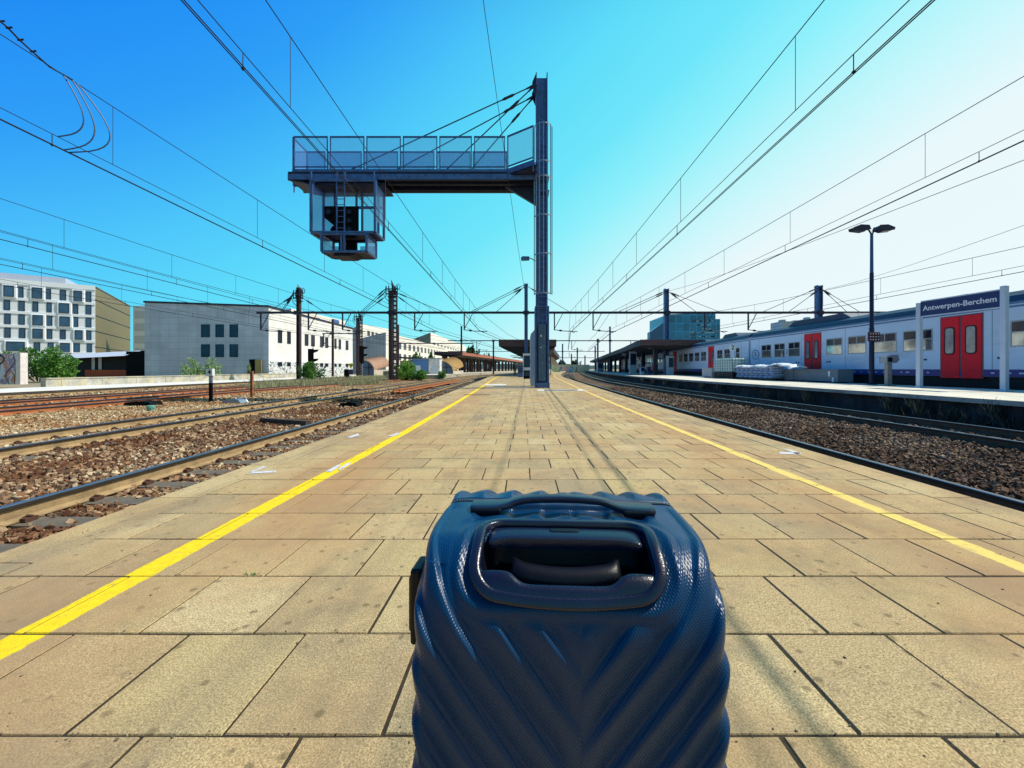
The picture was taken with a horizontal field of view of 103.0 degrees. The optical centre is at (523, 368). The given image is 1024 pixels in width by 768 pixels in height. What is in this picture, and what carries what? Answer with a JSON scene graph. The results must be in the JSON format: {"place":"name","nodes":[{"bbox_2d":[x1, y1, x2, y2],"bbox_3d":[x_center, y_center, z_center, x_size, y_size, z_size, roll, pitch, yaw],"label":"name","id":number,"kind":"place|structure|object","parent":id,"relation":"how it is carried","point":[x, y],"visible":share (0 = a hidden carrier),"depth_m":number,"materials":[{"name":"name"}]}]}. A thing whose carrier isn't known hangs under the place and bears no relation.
{"place":"outdoors","nodes":[
{"label":"outdoors","id":0,"kind":"place"},
{"bbox_2d":[0,369,618,388],"bbox_3d":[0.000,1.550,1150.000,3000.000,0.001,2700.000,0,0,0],"label":"ground","id":1,"kind":"structure","parent":0,"point":[31,384],"depth_m":39.78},
{"bbox_2d":[0,353,27,383],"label":"mural wall","id":2,"kind":"structure","parent":1,"relation":"on","point":[13,368],"depth_m":33.00,"materials":[{"name":"multicoloured paint"}]},
{"bbox_2d":[0,345,81,381],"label":"bush","id":3,"kind":"object","parent":1,"relation":"on","point":[57,365],"visible":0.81,"depth_m":45.84,"materials":[{"name":"green plant"}]},
{"bbox_2d":[0,273,130,374],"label":"hotel building","id":4,"kind":"structure","parent":1,"relation":"on","point":[43,320],"depth_m":86.97,"materials":[{"name":"white concrete"}]},
{"bbox_2d":[36,351,144,376],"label":"pavilion","id":5,"kind":"structure","parent":1,"relation":"on","point":[116,364],"depth_m":63.60,"materials":[{"name":"paint"}]},
{"bbox_2d":[133,306,144,350],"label":"building","id":6,"kind":"structure","parent":1,"relation":"on","point":[138,329],"depth_m":98.00,"materials":[{"name":"concrete"}]},
{"bbox_2d":[0,374,393,392],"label":"kerb path","id":7,"kind":"structure","parent":1,"relation":"on","point":[7,390],"depth_m":32.59,"materials":[{"name":"white concrete"}]},
{"bbox_2d":[40,373,295,386],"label":"wall","id":8,"kind":"structure","parent":7,"relation":"on","point":[66,381],"depth_m":37.60,"materials":[{"name":"beige concrete"}]},
{"bbox_2d":[179,357,220,374],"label":"bush","id":9,"kind":"object","parent":1,"relation":"on","point":[196,370],"visible":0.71,"depth_m":50.58,"materials":[{"name":"green plant"}]},
{"bbox_2d":[0,378,403,460],"bbox_3d":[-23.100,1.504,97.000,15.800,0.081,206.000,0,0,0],"label":"ballast bed","id":10,"kind":"object","parent":1,"relation":"on","point":[151,390],"visible":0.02,"depth_m":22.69,"materials":[{"name":"gravel"}]},
{"bbox_2d":[123,400,163,405],"bbox_3d":[-15.173,1.395,16.254,1.210,0.230,0.550,0,0,0],"label":"point machine","id":11,"kind":"object","parent":10,"relation":"on","point":[145,403],"visible":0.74,"depth_m":15.98,"materials":[{"name":"black metal"}]},
{"bbox_2d":[0,376,371,398],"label":"railway track","id":12,"kind":"structure","parent":10,"relation":"on","point":[42,393],"depth_m":26.50,"materials":[{"name":"metal"}]},
{"bbox_2d":[0,377,383,406],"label":"railway track","id":13,"kind":"structure","parent":10,"relation":"on","point":[17,402],"depth_m":20.29,"materials":[{"name":"metal"}]},
{"bbox_2d":[206,369,214,401],"bbox_3d":[-13.841,0.740,17.983,0.290,1.480,0.155,0,0,0],"label":"marker post","id":14,"kind":"object","parent":10,"relation":"on","point":[210,373],"visible":0.98,"depth_m":17.96,"materials":[{"name":"metal"}]},
{"bbox_2d":[222,375,435,388],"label":"weeds","id":15,"kind":"object","parent":10,"relation":"on","point":[270,383],"visible":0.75,"depth_m":38.13,"materials":[{"name":"green plant"}]},
{"bbox_2d":[322,310,364,376],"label":"overhead line portal","id":16,"kind":"object","parent":10,"relation":"on","point":[359,325],"visible":0.78,"depth_m":69.80,"materials":[{"name":"brown paint"}]},
{"bbox_2d":[363,356,388,375],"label":"barrel shelter","id":17,"kind":"object","parent":10,"relation":"on","point":[372,365],"visible":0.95,"depth_m":75.81,"materials":[{"name":"metal"}]},
{"bbox_2d":[398,325,473,367],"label":"portal","id":18,"kind":"object","parent":10,"relation":"on","point":[423,343],"visible":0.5,"depth_m":69.90,"materials":[{"name":"brown paint"}]},
{"bbox_2d":[143,301,352,377],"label":"station building","id":19,"kind":"structure","parent":1,"relation":"on","point":[173,342],"depth_m":57.50,"materials":[{"name":"paint"}]},
{"bbox_2d":[201,324,209,336],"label":"window","id":20,"kind":"structure","parent":19,"relation":"in","point":[205,328],"depth_m":57.48,"materials":[{"name":"glass"}]},
{"bbox_2d":[201,344,209,356],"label":"window","id":21,"kind":"structure","parent":19,"relation":"in","point":[205,348],"depth_m":57.48,"materials":[{"name":"glass"}]},
{"bbox_2d":[215,324,223,336],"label":"window","id":22,"kind":"structure","parent":19,"relation":"in","point":[219,328],"depth_m":57.48,"materials":[{"name":"glass"}]},
{"bbox_2d":[215,344,223,356],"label":"window","id":23,"kind":"structure","parent":19,"relation":"in","point":[219,348],"depth_m":57.48,"materials":[{"name":"glass"}]},
{"bbox_2d":[229,324,237,336],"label":"window","id":24,"kind":"structure","parent":19,"relation":"in","point":[233,328],"depth_m":57.48,"materials":[{"name":"glass"}]},
{"bbox_2d":[229,344,237,356],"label":"window","id":25,"kind":"structure","parent":19,"relation":"in","point":[233,348],"depth_m":57.48,"materials":[{"name":"glass"}]},
{"bbox_2d":[4,372,516,543],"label":"ballast bed","id":26,"kind":"object","parent":1,"relation":"on","point":[377,384],"visible":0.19,"depth_m":8.01,"materials":[{"name":"gravel"}]},
{"bbox_2d":[0,379,415,415],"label":"railway track","id":27,"kind":"structure","parent":26,"relation":"on","point":[19,409],"depth_m":17.36,"materials":[{"name":"metal"}]},
{"bbox_2d":[0,388,448,543],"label":"ballast stones","id":28,"kind":"object","parent":26,"relation":"on","point":[179,443],"visible":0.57,"depth_m":6.81,"materials":[{"name":"gravel"}]},
{"bbox_2d":[260,418,310,425],"bbox_3d":[-6.319,1.400,10.773,1.715,0.120,0.160,0,0,22],"label":"timber plank","id":29,"kind":"object","parent":28,"relation":"on","point":[284,421],"visible":0.86,"depth_m":10.69,"materials":[{"name":"black wood"}]},
{"bbox_2d":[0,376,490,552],"bbox_3d":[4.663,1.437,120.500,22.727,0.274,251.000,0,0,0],"label":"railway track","id":30,"kind":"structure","parent":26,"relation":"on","point":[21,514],"depth_m":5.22,"materials":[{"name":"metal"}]},
{"bbox_2d":[0,372,517,460],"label":"railway track","id":31,"kind":"structure","parent":26,"relation":"on","point":[20,449],"depth_m":9.99,"materials":[{"name":"metal"}]},
{"bbox_2d":[391,380,459,393],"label":"spare rails","id":32,"kind":"object","parent":26,"relation":"on","point":[402,390],"visible":0.98,"depth_m":27.32,"materials":[{"name":"brown metal"}]},
{"bbox_2d":[448,344,604,371],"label":"overhead line portal","id":33,"kind":"object","parent":26,"relation":"on","point":[562,351],"visible":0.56,"depth_m":164.59,"materials":[{"name":"brown paint"}]},
{"bbox_2d":[448,326,638,373],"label":"overhead line portal","id":34,"kind":"object","parent":26,"relation":"on","point":[493,341],"visible":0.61,"depth_m":99.74,"materials":[{"name":"brown paint"}]},
{"bbox_2d":[297,361,325,379],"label":"bush","id":35,"kind":"object","parent":1,"relation":"on","point":[308,369],"visible":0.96,"depth_m":48.62,"materials":[{"name":"green plant"}]},
{"bbox_2d":[285,309,345,325],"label":"building","id":36,"kind":"structure","parent":1,"relation":"on","point":[330,319],"depth_m":96.86,"materials":[{"name":"concrete"}]},
{"bbox_2d":[353,324,395,372],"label":"building","id":37,"kind":"structure","parent":1,"relation":"on","point":[373,328],"depth_m":141.67,"materials":[{"name":"concrete"}]},
{"bbox_2d":[395,360,416,379],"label":"bush","id":38,"kind":"object","parent":1,"relation":"on","point":[404,370],"visible":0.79,"depth_m":52.24,"materials":[{"name":"green plant"}]},
{"bbox_2d":[363,332,454,371],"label":"building","id":39,"kind":"structure","parent":1,"relation":"on","point":[373,349],"depth_m":127.18,"materials":[{"name":"concrete"}]},
{"bbox_2d":[409,369,427,380],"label":"bush","id":40,"kind":"object","parent":1,"relation":"on","point":[420,374],"visible":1,"depth_m":51.25,"materials":[{"name":"green plant"}]},
{"bbox_2d":[414,333,465,350],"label":"building","id":41,"kind":"structure","parent":1,"relation":"on","point":[429,337],"depth_m":251.92,"materials":[{"name":"concrete"}]},
{"bbox_2d":[386,370,517,378],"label":"third platform","id":42,"kind":"structure","parent":1,"relation":"on","point":[434,376],"depth_m":86.21,"materials":[{"name":"concrete"}]},
{"bbox_2d":[412,359,428,373],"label":"equipment hut","id":43,"kind":"object","parent":42,"relation":"on","point":[421,364],"visible":0.45,"depth_m":70.00,"materials":[{"name":"metal"}]},
{"bbox_2d":[428,358,443,373],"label":"equipment hut","id":44,"kind":"object","parent":42,"relation":"on","point":[435,365],"visible":0.59,"depth_m":70.00,"materials":[{"name":"metal"}]},
{"bbox_2d":[442,357,462,373],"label":"barrel shelter","id":45,"kind":"object","parent":42,"relation":"on","point":[450,365],"visible":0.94,"depth_m":73.88,"materials":[{"name":"metal"}]},
{"bbox_2d":[442,356,510,371],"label":"waiting room wall","id":46,"kind":"structure","parent":42,"relation":"on","point":[471,365],"depth_m":122.00,"materials":[{"name":"brick"}]},
{"bbox_2d":[434,352,522,371],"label":"platform canopy","id":47,"kind":"object","parent":42,"relation":"on","point":[466,355],"visible":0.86,"depth_m":108.71,"materials":[{"name":"metal"}]},
{"bbox_2d":[647,314,719,339],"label":"glass office","id":48,"kind":"structure","parent":1,"relation":"on","point":[696,325],"depth_m":170.00,"materials":[{"name":"blue glass"}]},
{"bbox_2d":[771,320,793,329],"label":"tower block","id":49,"kind":"structure","parent":1,"relation":"on","point":[780,324],"depth_m":301.84,"materials":[{"name":"glass"}]},
{"bbox_2d":[566,373,1023,487],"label":"ballast bed","id":50,"kind":"object","parent":1,"relation":"on","point":[578,376],"visible":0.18,"depth_m":43.92,"materials":[{"name":"gravel"}]},
{"bbox_2d":[562,372,1023,511],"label":"railway track","id":51,"kind":"structure","parent":50,"relation":"on","point":[1005,501],"depth_m":5.72,"materials":[{"name":"metal"}]},
{"bbox_2d":[580,372,1023,450],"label":"railway track","id":52,"kind":"structure","parent":50,"relation":"on","point":[995,439],"depth_m":11.14,"materials":[{"name":"metal"}]},
{"bbox_2d":[641,377,1023,430],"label":"wall plants","id":53,"kind":"object","parent":50,"relation":"on","point":[950,414],"depth_m":11.23,"materials":[{"name":"green plant"}]},
{"bbox_2d":[586,370,1023,430],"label":"second platform","id":54,"kind":"structure","parent":1,"relation":"on","point":[865,397],"depth_m":14.44,"materials":[{"name":"concrete"}]},
{"bbox_2d":[552,365,588,372],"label":"graffiti wall","id":55,"kind":"structure","parent":54,"relation":"on","point":[575,368],"depth_m":150.00,"materials":[{"name":"multicoloured paint"}]},
{"bbox_2d":[629,351,636,373],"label":"timetable case","id":56,"kind":"object","parent":54,"relation":"on","point":[632,362],"visible":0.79,"depth_m":58.00,"materials":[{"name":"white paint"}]},
{"bbox_2d":[590,340,701,374],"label":"platform canopy","id":57,"kind":"object","parent":54,"relation":"on","point":[642,348],"visible":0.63,"depth_m":49.81,"materials":[{"name":"metal"}]},
{"bbox_2d":[665,355,673,374],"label":"vending machine","id":58,"kind":"object","parent":54,"relation":"on","point":[669,364],"visible":0.98,"depth_m":47.00,"materials":[{"name":"paint"}]},
{"bbox_2d":[713,372,736,378],"bbox_3d":[15.760,0.500,31.102,1.180,0.480,2.896,0,0,0],"label":"pallet stack","id":59,"kind":"object","parent":54,"relation":"on","point":[729,375],"visible":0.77,"depth_m":30.57,"materials":[{"name":"wood"}]},
{"bbox_2d":[713,358,747,371],"bbox_3d":[15.755,-0.290,31.092,1.180,1.030,2.946,0,0,0],"label":"caged tank","id":60,"kind":"object","parent":59,"relation":"on","point":[725,365],"visible":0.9,"depth_m":30.24,"materials":[{"name":"white plastic"}]},
{"bbox_2d":[781,369,797,380],"bbox_3d":[16.350,0.395,25.466,0.860,0.690,2.781,0,0,0],"label":"storage box","id":61,"kind":"object","parent":54,"relation":"on","point":[788,374],"visible":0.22,"depth_m":24.50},
{"bbox_2d":[793,369,853,382],"bbox_3d":[16.400,0.385,22.419,0.860,0.710,3.429,0,0,0],"label":"storage box","id":62,"kind":"object","parent":54,"relation":"on","point":[830,375],"visible":1,"depth_m":21.64,"materials":[{"name":"white paint"}]},
{"bbox_2d":[735,363,807,368],"bbox_3d":[15.725,-0.156,26.284,0.989,0.400,6.239,0,0,0],"label":"plastic sheet","id":63,"kind":"object","parent":62,"relation":"on","point":[789,365],"visible":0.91,"depth_m":24.42,"materials":[{"name":"white plastic"}]},
{"bbox_2d":[848,224,895,384],"bbox_3d":[16.080,-2.935,18.800,1.910,7.350,0.400,0,0,0],"label":"platform lamp","id":64,"kind":"object","parent":54,"relation":"on","point":[883,228],"visible":1,"depth_m":18.74,"materials":[{"name":"metal"}]},
{"bbox_2d":[867,332,879,340],"bbox_3d":[16.040,-1.460,18.635,0.520,0.420,0.090,0,0,0],"label":"pole display","id":65,"kind":"object","parent":64,"relation":"attached to","point":[873,336],"visible":1,"depth_m":18.60,"materials":[{"name":"black metal"}]},
{"bbox_2d":[879,355,898,385],"bbox_3d":[15.641,0.080,17.392,0.541,1.320,0.375,0,0,0],"label":"ticket validator","id":66,"kind":"object","parent":54,"relation":"on","point":[887,360],"visible":0.95,"depth_m":17.33,"materials":[{"name":"metal"}]},
{"bbox_2d":[912,285,1013,391],"bbox_3d":[15.470,-0.975,14.485,0.300,3.430,2.848,0,0,-7],"label":"station name sign","id":67,"kind":"object","parent":54,"relation":"on","point":[988,300],"visible":1,"depth_m":14.04,"materials":[{"name":"metal"}]},
{"bbox_2d":[603,386,1023,500],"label":"ballast stones","id":68,"kind":"object","parent":1,"relation":"on","point":[950,460],"visible":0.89,"depth_m":7.78,"materials":[{"name":"gravel"}]},
{"bbox_2d":[0,340,1023,767],"bbox_3d":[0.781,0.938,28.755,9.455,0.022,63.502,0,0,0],"label":"paving","id":69,"kind":"structure","parent":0,"point":[214,671],"depth_m":1.67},
{"bbox_2d":[288,72,551,387],"bbox_3d":[-5.167,-6.720,19.538,13.076,15.300,2.375,0,0,0],"label":"signal gantry","id":70,"kind":"object","parent":69,"relation":"on","point":[528,181],"visible":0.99,"depth_m":19.50,"materials":[{"name":"grey metal"}]},
{"bbox_2d":[309,171,384,260],"bbox_3d":[-8.425,-7.265,19.601,3.090,3.910,1.302,0,0,0],"label":"signal cage","id":71,"kind":"object","parent":70,"relation":"hanging from","point":[361,236],"visible":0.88,"depth_m":19.05,"materials":[{"name":"grey paint"}]},
{"bbox_2d":[324,206,358,230],"bbox_3d":[-8.885,-7.175,19.800,1.670,1.490,0.400,0,0,0],"label":"signal","id":72,"kind":"object","parent":71,"relation":"on","point":[351,218],"visible":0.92,"depth_m":19.85,"materials":[{"name":"metal"}]},
{"bbox_2d":[339,240,357,249],"bbox_3d":[-8.575,-5.900,19.892,0.850,0.740,0.215,0,0,0],"label":"speed indicator","id":73,"kind":"object","parent":71,"relation":"on","point":[351,244],"visible":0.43,"depth_m":19.80,"materials":[{"name":"white paint"}]},
{"bbox_2d":[0,429,1018,766],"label":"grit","id":74,"kind":"object","parent":69,"relation":"on","point":[406,625],"visible":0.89,"depth_m":1.37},
{"bbox_2d":[523,353,529,376],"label":"info stand","id":75,"kind":"object","parent":69,"relation":"on","point":[526,361],"visible":0.45,"depth_m":45.98,"materials":[{"name":"metal"}]},
{"bbox_2d":[530,331,534,385],"bbox_3d":[0.500,-0.619,21.650,0.340,3.057,0.900,0,0,0],"label":"pole","id":76,"kind":"object","parent":69,"relation":"on","point":[532,382],"visible":0.62,"depth_m":21.20,"materials":[{"name":"metal"}]},
{"bbox_2d":[486,384,585,390],"bbox_3d":[-0.485,0.926,20.295,3.271,0.004,9.005,0,0,-30],"label":"pale concrete patch","id":77,"kind":"object","parent":69,"relation":"on","point":[538,389],"visible":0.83,"depth_m":18.03,"materials":[{"name":"white concrete"}]},
{"bbox_2d":[409,489,729,767],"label":"suitcase","id":78,"kind":"object","parent":69,"relation":"on","point":[569,630],"visible":1,"depth_m":0.50,"materials":[{"name":"blue plastic"}]},
{"bbox_2d":[0,0,1023,364],"label":"sky","id":79,"kind":"structure","parent":0,"point":[638,89],"materials":[{"name":"blue"}]},
{"bbox_2d":[466,363,618,368],"bbox_3d":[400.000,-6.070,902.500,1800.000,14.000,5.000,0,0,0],"label":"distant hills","id":80,"kind":"structure","parent":0,"point":[591,366],"depth_m":900.00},
{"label":"railway track","id":81,"kind":"object","parent":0,"visible":0},
{"bbox_2d":[637,354,662,373],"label":"train carriage","id":82,"kind":"object","parent":81,"relation":"on","point":[648,360],"visible":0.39,"depth_m":65.45,"materials":[{"name":"grey metal"}]},
{"bbox_2d":[669,332,755,375],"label":"train carriage","id":83,"kind":"object","parent":81,"relation":"on","point":[695,358],"visible":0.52,"depth_m":40.14,"materials":[{"name":"blue paint"}]},
{"bbox_2d":[750,290,1023,389],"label":"train carriage","id":84,"kind":"object","parent":81,"relation":"on","point":[961,350],"visible":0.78,"depth_m":18.43,"materials":[{"name":"white paint"}]},
{"bbox_2d":[761,344,770,357],"bbox_3d":[17.395,-1.240,29.172,0.010,0.940,1.153,0,0,0],"label":"window","id":85,"kind":"structure","parent":84,"relation":"in","point":[765,349],"depth_m":29.14,"materials":[{"name":"grey glass"}]},
{"bbox_2d":[774,343,784,357],"bbox_3d":[17.395,-1.240,27.660,0.010,0.940,1.140,0,0,0],"label":"window","id":86,"kind":"structure","parent":84,"relation":"in","point":[779,349],"depth_m":27.65,"materials":[{"name":"grey glass"}]},
{"bbox_2d":[788,342,799,356],"bbox_3d":[17.395,-1.240,26.174,0.010,0.940,1.114,0,0,0],"label":"window","id":87,"kind":"structure","parent":84,"relation":"in","point":[793,347],"depth_m":26.22,"materials":[{"name":"grey glass"}]},
{"bbox_2d":[804,334,811,368],"bbox_3d":[17.378,-0.855,24.866,0.044,2.470,0.628,0,0,0],"label":"door","id":88,"kind":"structure","parent":84,"relation":"in","point":[807,338],"depth_m":24.81,"materials":[{"name":"red paint"}]},
{"bbox_2d":[813,333,820,368],"bbox_3d":[17.378,-0.855,24.138,0.044,2.470,0.628,0,0,0],"label":"door","id":89,"kind":"structure","parent":84,"relation":"in","point":[816,337],"depth_m":24.05,"materials":[{"name":"red paint"}]},
{"bbox_2d":[826,337,841,354],"bbox_3d":[17.395,-1.240,22.809,0.010,0.940,1.175,0,0,0],"label":"window","id":90,"kind":"structure","parent":84,"relation":"in","point":[833,346],"depth_m":22.77,"materials":[{"name":"grey glass"}]},
{"bbox_2d":[848,335,865,353],"bbox_3d":[17.395,-1.240,21.246,0.010,0.940,1.162,0,0,0],"label":"window","id":91,"kind":"structure","parent":84,"relation":"in","point":[856,344],"depth_m":21.20,"materials":[{"name":"grey glass"}]},
{"bbox_2d":[874,332,896,352],"bbox_3d":[17.395,-1.240,19.606,0.010,0.940,1.249,0,0,0],"label":"window","id":92,"kind":"structure","parent":84,"relation":"in","point":[887,343],"depth_m":19.50,"materials":[{"name":"grey glass"}]},
{"bbox_2d":[903,328,932,351],"bbox_3d":[17.395,-1.240,17.983,0.010,0.940,1.357,0,0,0],"label":"window","id":93,"kind":"structure","parent":84,"relation":"in","point":[909,337],"depth_m":18.11,"materials":[{"name":"grey glass"}]},
{"bbox_2d":[941,316,958,377],"bbox_3d":[17.378,-0.855,16.587,0.044,2.470,0.694,0,0,0],"label":"door","id":94,"kind":"structure","parent":84,"relation":"in","point":[949,326],"depth_m":16.56,"materials":[{"name":"red paint"}]},
{"bbox_2d":[962,314,981,378],"bbox_3d":[17.378,-0.855,15.792,0.044,2.470,0.694,0,0,0],"label":"door","id":95,"kind":"structure","parent":84,"relation":"in","point":[971,324],"depth_m":15.75,"materials":[{"name":"red paint"}]},
{"bbox_2d":[1010,319,1023,346],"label":"window","id":96,"kind":"structure","parent":84,"relation":"in","point":[1016,326],"depth_m":14.33,"materials":[{"name":"grey glass"}]},
{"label":"ballast bed","id":97,"kind":"structure","parent":0,"visible":0},
{"bbox_2d":[256,280,885,380],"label":"overhead line portal","id":98,"kind":"object","parent":97,"relation":"on","point":[666,312],"visible":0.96,"depth_m":49.69,"materials":[{"name":"brown paint"}]},
{"bbox_2d":[0,259,421,349],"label":"overhead line","id":99,"kind":"object","parent":98,"relation":"hanging from","point":[176,310],"visible":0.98,"depth_m":31.89,"materials":[{"name":"black metal"}]},
{"bbox_2d":[0,230,444,349],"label":"overhead line","id":100,"kind":"object","parent":98,"relation":"hanging from","point":[191,299],"visible":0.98,"depth_m":25.88,"materials":[{"name":"black metal"}]},
{"bbox_2d":[0,198,462,349],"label":"overhead line","id":101,"kind":"object","parent":98,"relation":"hanging from","point":[197,284],"visible":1,"depth_m":21.40,"materials":[{"name":"black metal"}]},
{"bbox_2d":[0,34,499,349],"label":"overhead line","id":102,"kind":"object","parent":98,"relation":"hanging from","point":[52,144],"visible":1,"depth_m":11.15,"materials":[{"name":"black metal"}]},
{"bbox_2d":[0,20,110,152],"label":"jumper cables","id":103,"kind":"object","parent":102,"relation":"hanging from","point":[9,28],"visible":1,"depth_m":8.12,"materials":[{"name":"black metal"}]},
{"bbox_2d":[181,0,518,339],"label":"overhead line","id":104,"kind":"object","parent":98,"relation":"hanging from","point":[278,106],"visible":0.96,"depth_m":7.30,"materials":[{"name":"black metal"}]},
{"bbox_2d":[483,0,525,295],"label":"feeder cable","id":105,"kind":"object","parent":98,"relation":"attached to","point":[501,130],"visible":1,"depth_m":14.33,"materials":[{"name":"black metal"}]},
{"bbox_2d":[568,0,934,350],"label":"overhead line","id":106,"kind":"object","parent":98,"relation":"hanging from","point":[853,72],"visible":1,"depth_m":6.91,"materials":[{"name":"black metal"}]},
{"bbox_2d":[588,76,1023,350],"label":"overhead line","id":107,"kind":"object","parent":98,"relation":"hanging from","point":[979,160],"visible":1,"depth_m":12.23,"materials":[{"name":"black metal"}]},
{"bbox_2d":[645,246,1023,339],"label":"overhead line","id":108,"kind":"object","parent":98,"relation":"hanging from","point":[863,297],"visible":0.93,"depth_m":23.27,"materials":[{"name":"black metal"}]},
{"bbox_2d":[670,160,1023,290],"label":"feeder cable","id":109,"kind":"object","parent":98,"relation":"attached to","point":[877,216],"visible":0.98,"depth_m":10.99,"materials":[{"name":"black metal"}]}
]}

